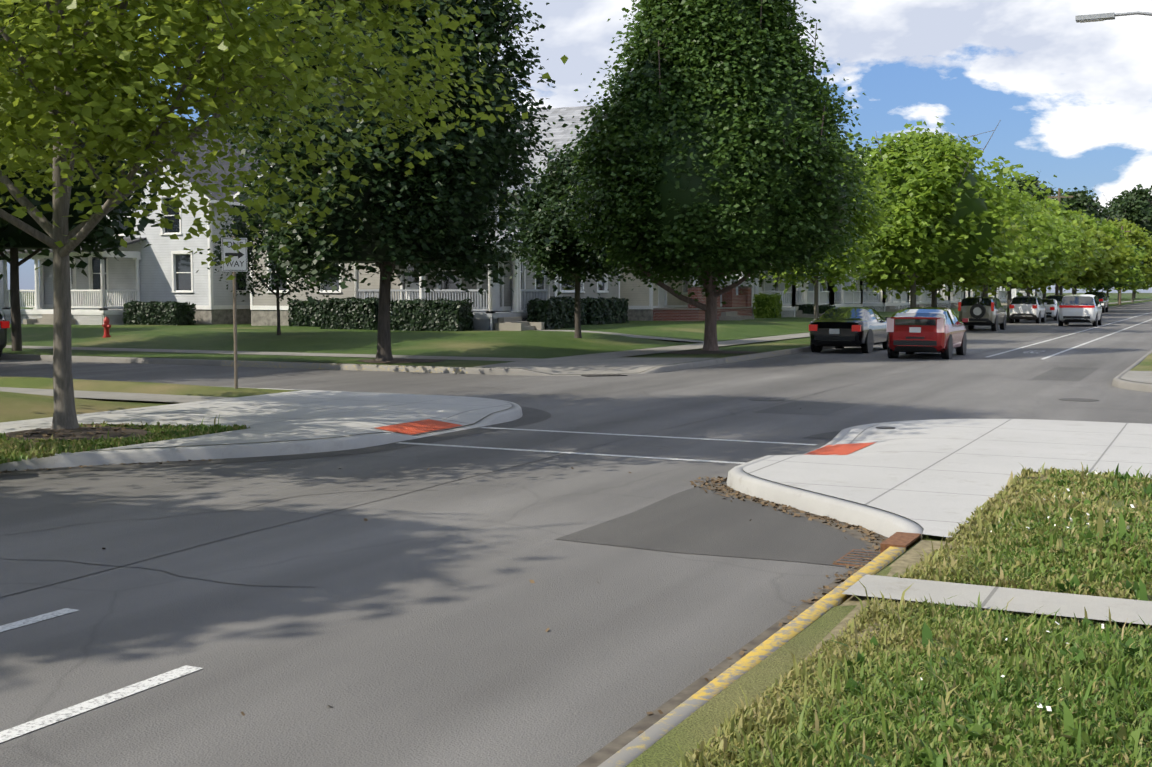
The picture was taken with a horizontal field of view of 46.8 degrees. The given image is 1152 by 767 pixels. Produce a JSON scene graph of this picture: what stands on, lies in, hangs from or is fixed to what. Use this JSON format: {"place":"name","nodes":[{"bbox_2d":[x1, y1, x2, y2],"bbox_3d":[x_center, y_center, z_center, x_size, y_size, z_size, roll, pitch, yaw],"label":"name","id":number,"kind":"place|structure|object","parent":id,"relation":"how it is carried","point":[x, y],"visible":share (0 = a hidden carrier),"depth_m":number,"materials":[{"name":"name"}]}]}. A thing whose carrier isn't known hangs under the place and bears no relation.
{"place":"outdoors","nodes":[
{"label":"outdoors","id":0,"kind":"place"},
{"bbox_2d":[0,420,86,432],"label":"sidewalk","id":1,"kind":"structure","parent":0,"point":[11,426],"depth_m":18.00,"materials":[{"name":"concrete"}]},
{"bbox_2d":[0,387,233,402],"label":"sidewalk","id":2,"kind":"structure","parent":0,"point":[134,396],"depth_m":22.94,"materials":[{"name":"concrete"}]},
{"bbox_2d":[194,105,246,133],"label":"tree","id":3,"kind":"object","parent":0,"point":[229,126],"depth_m":99.98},
{"bbox_2d":[0,377,510,453],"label":"lawn","id":4,"kind":"structure","parent":0,"point":[14,406],"depth_m":23.19,"materials":[{"name":"green plant"}]},
{"bbox_2d":[3,419,175,441],"bbox_3d":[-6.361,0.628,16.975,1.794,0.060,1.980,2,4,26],"label":"mulch bed","id":5,"kind":"object","parent":4,"relation":"on","point":[113,433],"visible":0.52,"depth_m":16.87,"materials":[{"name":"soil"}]},
{"bbox_2d":[0,415,249,463],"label":"verge grass blades","id":6,"kind":"object","parent":4,"relation":"on","point":[11,450],"depth_m":15.90,"materials":[{"name":"plant"}]},
{"bbox_2d":[221,236,246,388],"bbox_3d":[-6.142,-1.182,24.002,0.460,2.931,0.078,-2,5,-30],"label":"one way sign","id":7,"kind":"object","parent":4,"relation":"on","point":[238,262],"visible":0.75,"depth_m":23.95,"materials":[{"name":"metal"}]},
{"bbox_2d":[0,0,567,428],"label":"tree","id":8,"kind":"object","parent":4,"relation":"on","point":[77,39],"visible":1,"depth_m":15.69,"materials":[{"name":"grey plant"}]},
{"bbox_2d":[5,345,534,360],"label":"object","id":9,"kind":"structure","parent":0,"point":[298,354],"depth_m":38.72,"materials":[{"name":"concrete"}]},
{"bbox_2d":[29,390,511,452],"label":"sidewalk","id":10,"kind":"structure","parent":0,"point":[300,415],"depth_m":19.74,"materials":[{"name":"concrete"}]},
{"bbox_2d":[376,419,461,434],"bbox_3d":[-2.194,0.607,18.734,0.600,0.066,1.400,2,4,26],"label":"tactile pad","id":11,"kind":"object","parent":10,"relation":"on","point":[420,426],"visible":0.98,"depth_m":18.73,"materials":[{"name":"plastic"}]},
{"bbox_2d":[0,302,1151,766],"bbox_3d":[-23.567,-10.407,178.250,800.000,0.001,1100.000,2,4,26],"label":"road asphalt","id":12,"kind":"structure","parent":0,"point":[406,630],"depth_m":9.41,"materials":[{"name":"asphalt"}]},
{"bbox_2d":[0,313,9,356],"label":"grey suv","id":13,"kind":"object","parent":12,"relation":"on","point":[4,325],"visible":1,"depth_m":37.64,"materials":[{"name":"grey paint"}]},
{"bbox_2d":[0,608,77,631],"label":"lane marking","id":14,"kind":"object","parent":12,"relation":"on","point":[20,623],"visible":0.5,"depth_m":7.98,"materials":[{"name":"white paint"}]},
{"bbox_2d":[0,665,202,742],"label":"lane markings","id":15,"kind":"object","parent":12,"relation":"on","point":[41,722],"visible":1,"depth_m":6.36,"materials":[{"name":"white paint"}]},
{"bbox_2d":[0,459,210,472],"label":"leaf litter","id":16,"kind":"object","parent":12,"relation":"on","point":[109,464],"visible":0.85,"depth_m":15.06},
{"bbox_2d":[0,406,550,476],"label":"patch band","id":17,"kind":"object","parent":12,"relation":"on","point":[531,415],"visible":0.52,"depth_m":16.05,"materials":[{"name":"concrete"}]},
{"bbox_2d":[90,408,872,715],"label":"road leaf litter","id":18,"kind":"object","parent":12,"relation":"on","point":[365,519],"depth_m":10.16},
{"bbox_2d":[0,315,1136,597],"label":"road crack seal","id":19,"kind":"object","parent":12,"relation":"on","point":[350,491],"visible":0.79,"depth_m":11.66,"materials":[{"name":"asphalt"}]},
{"bbox_2d":[399,442,744,463],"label":"crosswalk","id":20,"kind":"structure","parent":12,"relation":"on","point":[575,453],"depth_m":16.14,"materials":[{"name":"white paint"}]},
{"bbox_2d":[581,374,626,376],"bbox_3d":[0.655,-0.190,30.970,1.000,0.026,0.400,-1,4,-19],"label":"kerb inlet","id":21,"kind":"object","parent":12,"relation":"on","point":[598,375],"visible":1,"depth_m":30.85,"materials":[{"name":"black"}]},
{"bbox_2d":[481,427,816,444],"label":"crosswalk","id":22,"kind":"structure","parent":12,"relation":"on","point":[652,436],"depth_m":18.02,"materials":[{"name":"white paint"}]},
{"bbox_2d":[557,480,887,566],"bbox_3d":[1.802,1.158,11.682,2.620,0.001,3.890,2,4,26],"label":"patch","id":23,"kind":"object","parent":12,"relation":"on","point":[697,520],"visible":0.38,"depth_m":10.86,"materials":[{"name":"asphalt"}]},
{"bbox_2d":[577,483,886,766],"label":"gutter dirt","id":24,"kind":"structure","parent":12,"relation":"on","point":[609,750],"depth_m":6.98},
{"bbox_2d":[637,476,885,732],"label":"gutter leaf litter","id":25,"kind":"object","parent":12,"relation":"on","point":[773,504],"visible":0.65,"depth_m":11.36,"materials":[{"name":"plant"}]},
{"bbox_2d":[753,401,860,415],"bbox_3d":[3.918,0.412,22.445,1.250,0.001,2.550,2,4,26],"label":"road patch","id":26,"kind":"object","parent":12,"relation":"on","point":[815,408],"visible":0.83,"depth_m":22.34,"materials":[{"name":"asphalt"}]},
{"bbox_2d":[803,431,839,438],"bbox_3d":[7.454,0.701,18.265,8.666,0.001,2.254,1,4,7],"label":"patch band","id":27,"kind":"object","parent":12,"relation":"on","point":[829,435],"visible":0.08,"depth_m":18.16,"materials":[{"name":"concrete"}]},
{"bbox_2d":[809,307,889,352],"bbox_3d":[9.204,-1.790,44.110,2.125,1.494,4.910,2,4,26],"label":"black sedan car","id":28,"kind":"object","parent":12,"relation":"on","point":[864,329],"visible":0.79,"depth_m":42.23,"materials":[{"name":"black paint"}]},
{"bbox_2d":[833,532,920,566],"bbox_3d":[2.209,1.213,9.762,0.500,0.165,0.620,2,4,26],"label":"gutter grate","id":29,"kind":"object","parent":12,"relation":"on","point":[901,539],"visible":0.58,"depth_m":9.72,"materials":[{"name":"metal"}]},
{"bbox_2d":[749,398,1098,428],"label":"manhole covers","id":30,"kind":"object","parent":12,"relation":"on","point":[885,427],"visible":0.88,"depth_m":24.13,"materials":[{"name":"metal"}]},
{"bbox_2d":[887,307,968,358],"bbox_3d":[10.665,-1.546,40.278,2.033,1.539,4.502,2,4,25],"label":"car","id":31,"kind":"object","parent":12,"relation":"on","point":[913,330],"visible":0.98,"depth_m":38.43,"materials":[{"name":"red paint"}]},
{"bbox_2d":[958,297,1006,330],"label":"suv","id":32,"kind":"object","parent":12,"relation":"on","point":[984,311],"visible":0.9,"depth_m":65.31,"materials":[{"name":"beige paint"}]},
{"bbox_2d":[1009,296,1046,323],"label":"suv","id":33,"kind":"object","parent":12,"relation":"on","point":[1027,307],"visible":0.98,"depth_m":80.72,"materials":[{"name":"white paint"}]},
{"bbox_2d":[1028,299,1059,320],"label":"white sedan car","id":34,"kind":"object","parent":12,"relation":"on","point":[1052,308],"visible":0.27,"depth_m":88.52,"materials":[{"name":"white paint"}]},
{"bbox_2d":[1046,295,1064,303],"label":"car","id":35,"kind":"object","parent":12,"relation":"on","point":[1058,298],"visible":0.1,"depth_m":95.77,"materials":[{"name":"beige paint"}]},
{"bbox_2d":[1031,367,1098,380],"bbox_3d":[11.745,-0.243,31.868,1.100,0.001,5.500,2,4,26],"label":"road patch","id":36,"kind":"object","parent":12,"relation":"on","point":[1069,373],"visible":1,"depth_m":31.43,"materials":[{"name":"asphalt"}]},
{"bbox_2d":[987,312,1150,356],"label":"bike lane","id":37,"kind":"structure","parent":12,"relation":"on","point":[1055,338],"depth_m":53.50,"materials":[{"name":"white paint"}]},
{"bbox_2d":[1058,294,1103,326],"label":"white minivan","id":38,"kind":"object","parent":12,"relation":"on","point":[1081,308],"visible":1,"depth_m":73.78,"materials":[{"name":"white paint"}]},
{"bbox_2d":[1042,319,1151,358],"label":"lane line","id":39,"kind":"object","parent":12,"relation":"on","point":[1090,341],"visible":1,"depth_m":50.42,"materials":[{"name":"white paint"}]},
{"bbox_2d":[1085,292,1108,312],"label":"car","id":40,"kind":"object","parent":12,"relation":"on","point":[1102,297],"visible":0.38,"depth_m":121.48,"materials":[{"name":"grey paint"}]},
{"bbox_2d":[1075,11,1151,22],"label":"street light","id":41,"kind":"object","parent":12,"relation":"on","point":[1094,17],"visible":1,"depth_m":26.38,"materials":[{"name":"metal"}]},
{"bbox_2d":[2,295,1151,374],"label":"lawn","id":42,"kind":"structure","parent":0,"point":[536,344],"depth_m":44.45,"materials":[{"name":"green plant"}]},
{"bbox_2d":[0,260,3,313],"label":"white house","id":43,"kind":"structure","parent":42,"relation":"on","point":[1,288],"depth_m":64.22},
{"bbox_2d":[0,0,182,350],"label":"street tree","id":44,"kind":"object","parent":42,"relation":"on","point":[104,232],"depth_m":39.72,"materials":[{"name":"plant"}]},
{"bbox_2d":[102,317,110,337],"bbox_3d":[-16.524,-1.963,46.909,0.300,0.770,0.340,2,4,26],"label":"fire hydrant","id":45,"kind":"object","parent":42,"relation":"on","point":[106,325],"visible":0.94,"depth_m":46.83,"materials":[{"name":"red"}]},
{"bbox_2d":[2,125,270,324],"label":"white house","id":46,"kind":"structure","parent":42,"relation":"on","point":[163,267],"depth_m":59.14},
{"bbox_2d":[122,300,195,325],"bbox_3d":[-18.112,-2.999,57.919,3.268,1.225,1.374,2,4,26],"label":"hedge","id":47,"kind":"object","parent":42,"relation":"on","point":[174,313],"visible":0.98,"depth_m":57.43,"materials":[{"name":"green plant"}]},
{"bbox_2d":[197,179,350,334],"bbox_3d":[-10.184,-4.278,45.520,4.903,5.666,4.643,2,4,26],"label":"tree","id":48,"kind":"object","parent":42,"relation":"on","point":[241,227],"visible":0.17,"depth_m":44.76,"materials":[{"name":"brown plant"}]},
{"bbox_2d":[287,298,321,326],"bbox_3d":[-10.504,-2.847,54.863,2.847,1.342,1.211,2,4,26],"label":"hedge","id":49,"kind":"object","parent":42,"relation":"on","point":[301,313],"visible":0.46,"depth_m":54.73,"materials":[{"name":"green plant"}]},
{"bbox_2d":[319,296,390,329],"bbox_3d":[-8.508,-2.650,51.297,2.761,1.449,1.278,2,4,26],"label":"hedge","id":50,"kind":"object","parent":42,"relation":"on","point":[350,313],"visible":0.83,"depth_m":50.85,"materials":[{"name":"green plant"}]},
{"bbox_2d":[357,358,444,362],"bbox_3d":[-4.604,-0.609,34.502,2.044,0.076,2.261,2,4,26],"label":"mulch bed","id":51,"kind":"object","parent":42,"relation":"on","point":[401,360],"visible":0.85,"depth_m":34.14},
{"bbox_2d":[233,105,619,330],"bbox_3d":[-5.313,-8.112,59.116,14.770,11.570,16.400,2,4,26],"label":"house corner","id":52,"kind":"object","parent":42,"relation":"on","point":[498,307],"visible":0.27,"depth_m":54.73,"materials":[{"name":"grey"}]},
{"bbox_2d":[390,298,473,330],"bbox_3d":[-5.423,-2.513,49.789,3.245,1.379,1.239,2,4,26],"label":"hedge","id":53,"kind":"object","parent":42,"relation":"on","point":[437,315],"visible":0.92,"depth_m":49.33,"materials":[{"name":"green plant"}]},
{"bbox_2d":[526,298,574,329],"bbox_3d":[-0.920,-2.701,52.642,1.061,1.376,2.953,2,4,26],"label":"hedge","id":54,"kind":"object","parent":42,"relation":"on","point":[553,313],"visible":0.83,"depth_m":51.81,"materials":[{"name":"green plant"}]},
{"bbox_2d":[494,130,634,337],"bbox_3d":[-0.074,-4.989,45.544,5.983,7.382,6.181,2,4,26],"label":"yard tree","id":55,"kind":"object","parent":42,"relation":"on","point":[552,257],"depth_m":44.47,"materials":[{"name":"plant"}]},
{"bbox_2d":[550,296,587,324],"bbox_3d":[-0.644,-3.004,56.445,1.177,1.434,3.248,2,4,26],"label":"hedge","id":56,"kind":"object","parent":42,"relation":"on","point":[583,311],"visible":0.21,"depth_m":57.34,"materials":[{"name":"green plant"}]},
{"bbox_2d":[583,296,628,324],"bbox_3d":[1.144,-3.237,60.093,1.169,1.416,4.157,2,4,26],"label":"hedge","id":57,"kind":"object","parent":42,"relation":"on","point":[602,310],"visible":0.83,"depth_m":59.63,"materials":[{"name":"green plant"}]},
{"bbox_2d":[538,330,703,342],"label":"sidewalk","id":58,"kind":"structure","parent":42,"relation":"on","point":[659,338],"depth_m":48.37,"materials":[{"name":"concrete"}]},
{"bbox_2d":[620,264,753,320],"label":"house","id":59,"kind":"structure","parent":42,"relation":"on","point":[645,303],"depth_m":66.47,"materials":[{"name":"red"}]},
{"bbox_2d":[665,350,757,353],"bbox_3d":[3.941,-0.943,39.206,2.613,0.088,2.672,2,4,26],"label":"mulch bed","id":60,"kind":"object","parent":42,"relation":"on","point":[708,352],"visible":0.92,"depth_m":38.72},
{"bbox_2d":[752,292,781,317],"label":"round shrub","id":61,"kind":"object","parent":42,"relation":"on","point":[767,306],"visible":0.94,"depth_m":73.06,"materials":[{"name":"green plant"}]},
{"bbox_2d":[720,265,830,317],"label":"house","id":62,"kind":"structure","parent":42,"relation":"on","point":[789,299],"depth_m":77.14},
{"bbox_2d":[796,303,819,317],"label":"round shrub","id":63,"kind":"object","parent":42,"relation":"on","point":[808,308],"visible":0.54,"depth_m":75.06,"materials":[{"name":"green plant"}]},
{"bbox_2d":[818,305,835,313],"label":"round shrub","id":64,"kind":"object","parent":42,"relation":"on","point":[823,308],"visible":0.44,"depth_m":78.06,"materials":[{"name":"green plant"}]},
{"bbox_2d":[797,263,862,306],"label":"blue house","id":65,"kind":"structure","parent":42,"relation":"on","point":[851,297],"depth_m":89.31,"materials":[{"name":"grey"}]},
{"bbox_2d":[834,248,908,311],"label":"white house","id":66,"kind":"structure","parent":42,"relation":"on","point":[877,303],"depth_m":97.44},
{"bbox_2d":[881,287,931,306],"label":"cream house","id":67,"kind":"structure","parent":42,"relation":"on","point":[923,298],"depth_m":110.92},
{"bbox_2d":[909,282,964,307],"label":"white house","id":68,"kind":"structure","parent":42,"relation":"on","point":[947,302],"depth_m":119.49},
{"bbox_2d":[857,216,1027,306],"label":"tree","id":69,"kind":"object","parent":42,"relation":"on","point":[974,282],"depth_m":70.81,"materials":[{"name":"plant"}]},
{"bbox_2d":[818,117,1076,306],"bbox_3d":[17.153,-7.793,65.008,13.775,10.246,12.544,2,4,26],"label":"tree","id":70,"kind":"object","parent":42,"relation":"on","point":[930,150],"depth_m":62.11,"materials":[{"name":"plant"}]},
{"bbox_2d":[942,282,982,299],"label":"beige house","id":71,"kind":"structure","parent":42,"relation":"on","point":[969,294],"depth_m":134.19,"materials":[{"name":"grey"}]},
{"bbox_2d":[961,287,1006,305],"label":"white house","id":72,"kind":"structure","parent":42,"relation":"on","point":[1002,294],"depth_m":146.10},
{"bbox_2d":[943,201,1036,296],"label":"tree","id":73,"kind":"object","parent":42,"relation":"on","point":[1005,282],"depth_m":85.34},
{"bbox_2d":[990,286,1042,298],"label":"white house","id":74,"kind":"structure","parent":42,"relation":"on","point":[1014,292],"depth_m":164.74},
{"bbox_2d":[951,184,1103,296],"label":"tree","id":75,"kind":"object","parent":42,"relation":"on","point":[1056,256],"depth_m":79.49,"materials":[{"name":"plant"}]},
{"bbox_2d":[992,186,1077,317],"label":"tree","id":76,"kind":"object","parent":42,"relation":"on","point":[1009,298],"depth_m":91.24,"materials":[{"name":"plant"}]},
{"bbox_2d":[972,200,1103,296],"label":"tree","id":77,"kind":"object","parent":42,"relation":"on","point":[1082,257],"depth_m":103.17,"materials":[{"name":"plant"}]},
{"bbox_2d":[1034,198,1105,298],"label":"tree","id":78,"kind":"object","parent":42,"relation":"on","point":[1063,210],"depth_m":108.17,"materials":[{"name":"plant"}]},
{"bbox_2d":[1020,210,1145,294],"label":"tree","id":79,"kind":"object","parent":42,"relation":"on","point":[1098,273],"depth_m":121.05,"materials":[{"name":"plant"}]},
{"bbox_2d":[1048,188,1130,304],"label":"utility poles","id":80,"kind":"object","parent":42,"relation":"on","point":[1059,196],"visible":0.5,"depth_m":111.29,"materials":[{"name":"brown wood"}]},
{"bbox_2d":[1047,209,1150,294],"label":"tree","id":81,"kind":"object","parent":42,"relation":"on","point":[1116,233],"depth_m":129.97,"materials":[{"name":"plant"}]},
{"bbox_2d":[1063,224,1148,291],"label":"tree","id":82,"kind":"object","parent":42,"relation":"on","point":[1110,286],"depth_m":147.31,"materials":[{"name":"plant"}]},
{"bbox_2d":[1077,236,1149,297],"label":"tree","id":83,"kind":"object","parent":42,"relation":"on","point":[1133,286],"depth_m":163.69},
{"bbox_2d":[1106,218,1151,303],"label":"tree","id":84,"kind":"object","parent":42,"relation":"on","point":[1137,235],"depth_m":181.84,"materials":[{"name":"plant"}]},
{"bbox_2d":[1114,230,1151,302],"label":"tree","id":85,"kind":"object","parent":42,"relation":"on","point":[1147,285],"depth_m":202.68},
{"bbox_2d":[7,0,1151,292],"label":"sky","id":86,"kind":"structure","parent":0,"point":[1071,101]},
{"bbox_2d":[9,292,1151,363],"bbox_3d":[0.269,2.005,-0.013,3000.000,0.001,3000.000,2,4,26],"label":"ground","id":87,"kind":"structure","parent":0,"point":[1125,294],"depth_m":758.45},
{"bbox_2d":[0,386,522,471],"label":"kerb","id":88,"kind":"structure","parent":87,"relation":"on","point":[164,454],"depth_m":15.74,"materials":[{"name":"grey concrete"}]},
{"bbox_2d":[187,0,577,364],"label":"oak tree","id":89,"kind":"object","parent":87,"relation":"on","point":[422,186],"depth_m":31.91,"materials":[{"name":"plant"}]},
{"bbox_2d":[0,301,1151,375],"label":"kerb","id":90,"kind":"structure","parent":87,"relation":"on","point":[494,371],"depth_m":34.41,"materials":[{"name":"grey concrete"}]},
{"bbox_2d":[549,0,889,350],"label":"hornbeam tree","id":91,"kind":"object","parent":87,"relation":"on","point":[602,146],"depth_m":36.61,"materials":[{"name":"plant"}]},
{"bbox_2d":[761,130,910,318],"bbox_3d":[9.055,-5.588,49.074,6.409,8.247,6.440,2,4,26],"label":"tree","id":92,"kind":"object","parent":87,"relation":"on","point":[857,259],"depth_m":48.49,"materials":[{"name":"plant"}]},
{"bbox_2d":[598,419,1143,766],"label":"kerb","id":93,"kind":"structure","parent":87,"relation":"on","point":[883,523],"depth_m":8.94,"materials":[{"name":"yellow paint"}]},
{"bbox_2d":[996,174,1086,213],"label":"tree","id":94,"kind":"object","parent":87,"relation":"on","point":[1036,184],"depth_m":248.10,"materials":[{"name":"plant"}]},
{"bbox_2d":[1054,186,1120,294],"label":"tree","id":95,"kind":"object","parent":87,"relation":"on","point":[1086,199],"depth_m":277.42,"materials":[{"name":"plant"}]},
{"bbox_2d":[1101,184,1151,297],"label":"tree","id":96,"kind":"object","parent":87,"relation":"on","point":[1133,201],"depth_m":298.70,"materials":[{"name":"plant"}]},
{"bbox_2d":[1112,350,1151,391],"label":"kerb","id":97,"kind":"structure","parent":87,"relation":"on","point":[1118,382],"depth_m":26.93,"materials":[{"name":"grey concrete"}]},
{"bbox_2d":[475,357,713,373],"bbox_3d":[0.597,-0.485,34.126,4.080,0.135,6.831,2,4,26],"label":"apron","id":98,"kind":"object","parent":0,"point":[618,365],"visible":1,"depth_m":32.85,"materials":[{"name":"concrete"}]},
{"bbox_2d":[545,299,1150,359],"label":"sidewalk","id":99,"kind":"structure","parent":0,"point":[606,355],"depth_m":42.09,"materials":[{"name":"concrete"}]},
{"bbox_2d":[626,471,1151,766],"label":"lawn","id":100,"kind":"structure","parent":0,"point":[694,728],"depth_m":6.23,"materials":[{"name":"green plant"}]},
{"bbox_2d":[785,540,978,687],"bbox_3d":[-0.742,1.640,2.634,0.440,0.041,15.900,2,4,26],"label":"thatch strip","id":101,"kind":"object","parent":100,"relation":"on","point":[910,557],"visible":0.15,"depth_m":8.55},
{"bbox_2d":[662,579,1151,766],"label":"grass","id":102,"kind":"structure","parent":100,"relation":"on","point":[842,731],"depth_m":5.64,"materials":[{"name":"plant"}]},
{"bbox_2d":[813,463,1151,766],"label":"weedy grass","id":103,"kind":"structure","parent":100,"relation":"on","point":[1140,592],"depth_m":6.29,"materials":[{"name":"plant"}]},
{"bbox_2d":[842,574,1151,624],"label":"walk strip","id":104,"kind":"object","parent":100,"relation":"on","point":[1070,605],"visible":1,"depth_m":7.77,"materials":[{"name":"concrete"}]},
{"bbox_2d":[870,513,1151,630],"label":"grass","id":105,"kind":"structure","parent":100,"relation":"on","point":[1056,548],"depth_m":8.65,"materials":[{"name":"plant"}]},
{"bbox_2d":[920,470,1151,710],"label":"clover flowers","id":106,"kind":"object","parent":100,"relation":"on","point":[1049,707],"visible":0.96,"depth_m":9.38,"materials":[{"name":"white plant"}]},
{"bbox_2d":[966,463,1151,527],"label":"grass","id":107,"kind":"structure","parent":100,"relation":"on","point":[1058,510],"depth_m":11.11,"materials":[{"name":"plant"}]},
{"bbox_2d":[743,419,1151,536],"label":"sidewalk","id":108,"kind":"structure","parent":0,"point":[941,478],"depth_m":14.20,"materials":[{"name":"concrete"}]},
{"bbox_2d":[803,442,875,454],"bbox_3d":[3.155,0.796,16.066,0.600,0.063,1.400,2,4,26],"label":"tactile pad","id":109,"kind":"object","parent":108,"relation":"on","point":[841,449],"visible":0.88,"depth_m":16.12,"materials":[{"name":"plastic"}]},
{"bbox_2d":[1121,371,1151,382],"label":"sidewalk","id":110,"kind":"structure","parent":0,"point":[1141,376],"depth_m":28.31,"materials":[{"name":"concrete"}]},
{"bbox_2d":[1123,353,1151,383],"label":"lawn","id":111,"kind":"structure","parent":0,"point":[1145,364],"depth_m":32.79,"materials":[{"name":"green plant"}]}
]}

